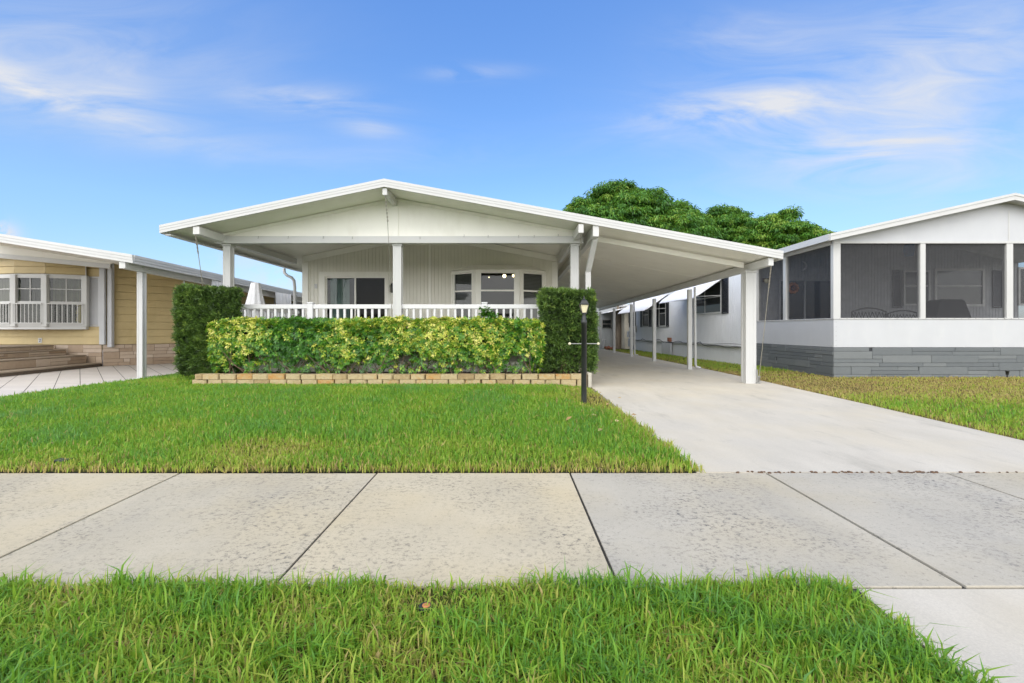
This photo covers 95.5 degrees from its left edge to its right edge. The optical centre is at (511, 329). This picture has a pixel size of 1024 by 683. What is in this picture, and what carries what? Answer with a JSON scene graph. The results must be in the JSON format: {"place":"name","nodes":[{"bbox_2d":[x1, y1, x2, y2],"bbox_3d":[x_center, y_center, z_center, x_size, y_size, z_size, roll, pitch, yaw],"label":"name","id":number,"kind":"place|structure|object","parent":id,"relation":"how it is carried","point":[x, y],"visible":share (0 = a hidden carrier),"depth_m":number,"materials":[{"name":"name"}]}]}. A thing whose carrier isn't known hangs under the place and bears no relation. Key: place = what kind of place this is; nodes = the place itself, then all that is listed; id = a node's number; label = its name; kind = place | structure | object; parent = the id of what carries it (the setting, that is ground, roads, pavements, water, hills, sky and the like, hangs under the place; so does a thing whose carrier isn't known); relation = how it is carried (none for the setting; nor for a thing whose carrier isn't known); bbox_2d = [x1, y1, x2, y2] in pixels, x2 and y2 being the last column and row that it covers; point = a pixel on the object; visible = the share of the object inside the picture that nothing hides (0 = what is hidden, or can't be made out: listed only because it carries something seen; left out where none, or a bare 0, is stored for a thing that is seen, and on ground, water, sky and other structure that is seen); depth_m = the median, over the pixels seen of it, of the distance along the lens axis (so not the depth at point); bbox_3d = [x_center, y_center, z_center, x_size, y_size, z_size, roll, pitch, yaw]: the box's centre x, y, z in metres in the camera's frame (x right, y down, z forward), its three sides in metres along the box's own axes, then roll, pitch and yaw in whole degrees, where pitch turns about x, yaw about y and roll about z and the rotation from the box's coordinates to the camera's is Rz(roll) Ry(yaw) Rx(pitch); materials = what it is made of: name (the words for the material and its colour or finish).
{"place":"outdoors","nodes":[
{"label":"outdoors","id":0,"kind":"place"},
{"bbox_2d":[54,458,72,464],"bbox_3d":[-3.741,1.108,3.870,0.112,0.064,0.092,0,0,0],"label":"valve box","id":1,"kind":"object","parent":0,"point":[57,460],"visible":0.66,"depth_m":3.83,"materials":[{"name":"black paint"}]},
{"bbox_2d":[0,352,177,397],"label":"patio","id":2,"kind":"structure","parent":0,"point":[18,384],"depth_m":10.97,"materials":[{"name":"concrete"}]},
{"bbox_2d":[0,234,301,377],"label":"yellow house","id":3,"kind":"structure","parent":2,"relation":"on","point":[66,307],"depth_m":14.16,"materials":[{"name":"paint"}]},
{"bbox_2d":[0,260,88,328],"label":"bay window","id":4,"kind":"structure","parent":3,"relation":"in","point":[31,297],"depth_m":14.05,"materials":[{"name":"white paint"}]},
{"bbox_2d":[244,282,264,316],"bbox_3d":[-6.720,-0.067,12.202,0.858,2.373,0.692,0,0,0],"label":"patio umbrella","id":5,"kind":"object","parent":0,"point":[255,295],"visible":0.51,"depth_m":12.09,"materials":[{"name":"white fabric"}]},
{"bbox_2d":[0,385,695,471],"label":"lawn","id":6,"kind":"structure","parent":0,"point":[393,470],"depth_m":3.77,"materials":[{"name":"plant"}]},
{"bbox_2d":[192,371,591,387],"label":"garden wall","id":7,"kind":"structure","parent":6,"relation":"on","point":[572,379],"depth_m":9.01,"materials":[{"name":"beige brick"}]},
{"bbox_2d":[220,372,579,382],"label":"soil","id":8,"kind":"structure","parent":6,"relation":"on","point":[419,373],"depth_m":9.35,"materials":[{"name":"brown soil"}]},
{"bbox_2d":[170,282,245,376],"bbox_3d":[-6.262,-0.004,9.544,1.469,2.005,0.749,0,0,0],"label":"tall hedge","id":9,"kind":"object","parent":8,"relation":"on","point":[196,308],"visible":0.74,"depth_m":9.40,"materials":[{"name":"green plant"}]},
{"bbox_2d":[205,306,546,373],"bbox_3d":[-2.686,0.223,9.395,6.789,1.408,0.925,0,0,0],"label":"variegated hedge","id":10,"kind":"object","parent":8,"relation":"on","point":[482,336],"visible":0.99,"depth_m":9.21,"materials":[{"name":"green plant"}]},
{"bbox_2d":[535,285,599,373],"bbox_3d":[1.122,0.016,9.465,1.394,1.855,0.786,0,0,0],"label":"tall hedge","id":11,"kind":"object","parent":8,"relation":"on","point":[560,315],"visible":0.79,"depth_m":9.26,"materials":[{"name":"green plant"}]},
{"bbox_2d":[568,297,599,403],"bbox_3d":[1.065,0.310,6.880,0.466,1.625,0.141,0,0,0],"label":"lamp post","id":12,"kind":"object","parent":6,"relation":"on","point":[584,304],"visible":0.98,"depth_m":6.84,"materials":[{"name":"black metal"}]},
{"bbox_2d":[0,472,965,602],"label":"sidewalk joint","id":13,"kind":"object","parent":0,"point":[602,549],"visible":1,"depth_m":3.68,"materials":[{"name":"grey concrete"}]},
{"bbox_2d":[736,470,1017,473],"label":"dirt","id":14,"kind":"structure","parent":13,"relation":"on","point":[899,471],"depth_m":3.64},
{"bbox_2d":[0,373,1015,682],"bbox_3d":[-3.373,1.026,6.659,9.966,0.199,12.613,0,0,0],"label":"grass","id":15,"kind":"structure","parent":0,"point":[76,423],"depth_m":1.86,"materials":[{"name":"green plant"}]},
{"bbox_2d":[419,602,431,617],"bbox_3d":[-0.340,1.109,1.830,0.054,0.061,0.054,0,0,0],"label":"sprinkler head","id":16,"kind":"object","parent":15,"relation":"on","point":[422,605],"visible":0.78,"depth_m":1.82},
{"bbox_2d":[0,473,1023,588],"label":"sidewalk","id":17,"kind":"structure","parent":0,"point":[966,530],"depth_m":2.65,"materials":[{"name":"concrete"}]},
{"bbox_2d":[0,0,1023,303],"label":"sky","id":18,"kind":"structure","parent":0,"point":[121,120],"materials":[{"name":"blue"}]},
{"bbox_2d":[600,339,605,349],"bbox_3d":[5.113,0.797,26.050,0.336,0.617,0.144,0,0,0],"label":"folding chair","id":19,"kind":"object","parent":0,"point":[603,344],"visible":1,"depth_m":26.04,"materials":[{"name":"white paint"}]},
{"bbox_2d":[596,307,616,346],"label":"back building","id":20,"kind":"structure","parent":0,"point":[607,326],"depth_m":29.00,"materials":[{"name":"grey paint"}]},
{"bbox_2d":[602,319,611,328],"bbox_3d":[5.909,-0.374,28.993,0.612,0.561,0.056,0,0,0],"label":"window","id":21,"kind":"structure","parent":20,"relation":"in","point":[606,323],"depth_m":29.00,"materials":[{"name":"grey glass"}]},
{"bbox_2d":[604,348,737,368],"bbox_3d":[6.750,1.131,20.500,2.900,0.001,19.000,0,0,0],"label":"side strip","id":22,"kind":"object","parent":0,"point":[679,361],"visible":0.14,"depth_m":17.53,"materials":[{"name":"plant"}]},
{"bbox_2d":[602,304,629,348],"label":"utility shed","id":23,"kind":"structure","parent":22,"relation":"on","point":[624,327],"depth_m":27.40,"materials":[{"name":"beige paint"}]},
{"bbox_2d":[578,349,1023,473],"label":"driveway","id":24,"kind":"structure","parent":0,"point":[710,421],"depth_m":5.27,"materials":[{"name":"concrete"}]},
{"bbox_2d":[159,179,783,383],"bbox_3d":[-0.737,-0.898,17.975,12.236,4.036,18.050,0,0,0],"label":"mobile home","id":25,"kind":"object","parent":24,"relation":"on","point":[380,248],"visible":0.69,"depth_m":9.85,"materials":[{"name":"paint"}]},
{"bbox_2d":[319,272,392,318],"bbox_3d":[-4.395,-0.549,13.170,2.059,2.178,0.240,0,0,0],"label":"sliding door","id":26,"kind":"structure","parent":25,"relation":"in","point":[369,287],"depth_m":13.09,"materials":[{"name":"paint"}]},
{"bbox_2d":[451,265,545,318],"bbox_3d":[-0.380,-0.666,12.878,2.768,2.331,0.496,0,0,0],"label":"bay window","id":27,"kind":"structure","parent":25,"relation":"in","point":[519,271],"depth_m":12.84,"materials":[{"name":"paint"}]},
{"bbox_2d":[610,349,1023,440],"bbox_3d":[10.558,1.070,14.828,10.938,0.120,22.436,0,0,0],"label":"side grass","id":28,"kind":"structure","parent":0,"point":[990,409],"depth_m":8.13,"materials":[{"name":"green plant"}]},
{"bbox_2d":[860,589,1023,682],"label":"driveway apron","id":29,"kind":"object","parent":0,"point":[992,621],"visible":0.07,"depth_m":1.80,"materials":[{"name":"concrete"}]},
{"label":"ground","id":30,"kind":"structure","parent":0,"visible":0},
{"bbox_2d":[562,178,728,348],"bbox_3d":[8.454,-4.390,30.291,11.624,11.245,7.228,0,0,0],"label":"mango tree","id":31,"kind":"object","parent":30,"relation":"on","point":[624,201],"visible":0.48,"depth_m":28.57,"materials":[{"name":"green plant"}]},
{"bbox_2d":[702,203,754,242],"bbox_3d":[15.048,-3.858,32.685,6.914,10.176,5.833,0,0,0],"label":"broadleaf tree","id":32,"kind":"object","parent":30,"relation":"on","point":[730,220],"visible":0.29,"depth_m":31.11,"materials":[{"name":"green plant"}]},
{"bbox_2d":[731,204,836,249],"bbox_3d":[16.207,-3.114,27.881,6.130,8.688,4.454,0,0,0],"label":"broadleaf tree","id":33,"kind":"object","parent":30,"relation":"on","point":[778,230],"visible":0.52,"depth_m":27.00,"materials":[{"name":"green plant"}]},
{"bbox_2d":[618,193,1023,376],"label":"screened house","id":34,"kind":"structure","parent":30,"relation":"on","point":[938,293],"depth_m":11.11,"materials":[{"name":"grey paint"}]},
{"bbox_2d":[642,308,648,326],"bbox_3d":[6.925,-0.775,24.050,0.074,1.250,1.002,0,0,-2],"label":"window","id":35,"kind":"structure","parent":34,"relation":"in","point":[645,314],"depth_m":24.11,"materials":[{"name":"grey glass"}]},
{"bbox_2d":[659,300,665,326],"bbox_3d":[7.031,-0.775,21.700,0.069,1.250,0.901,0,0,-2],"label":"window","id":36,"kind":"structure","parent":34,"relation":"in","point":[662,312],"depth_m":21.72,"materials":[{"name":"white paint"}]},
{"bbox_2d":[696,280,720,314],"bbox_3d":[7.233,-1.155,17.215,0.127,1.150,2.173,0,0,-1],"label":"window","id":37,"kind":"structure","parent":34,"relation":"in","point":[707,304],"depth_m":16.97,"materials":[{"name":"white paint"}]}
]}

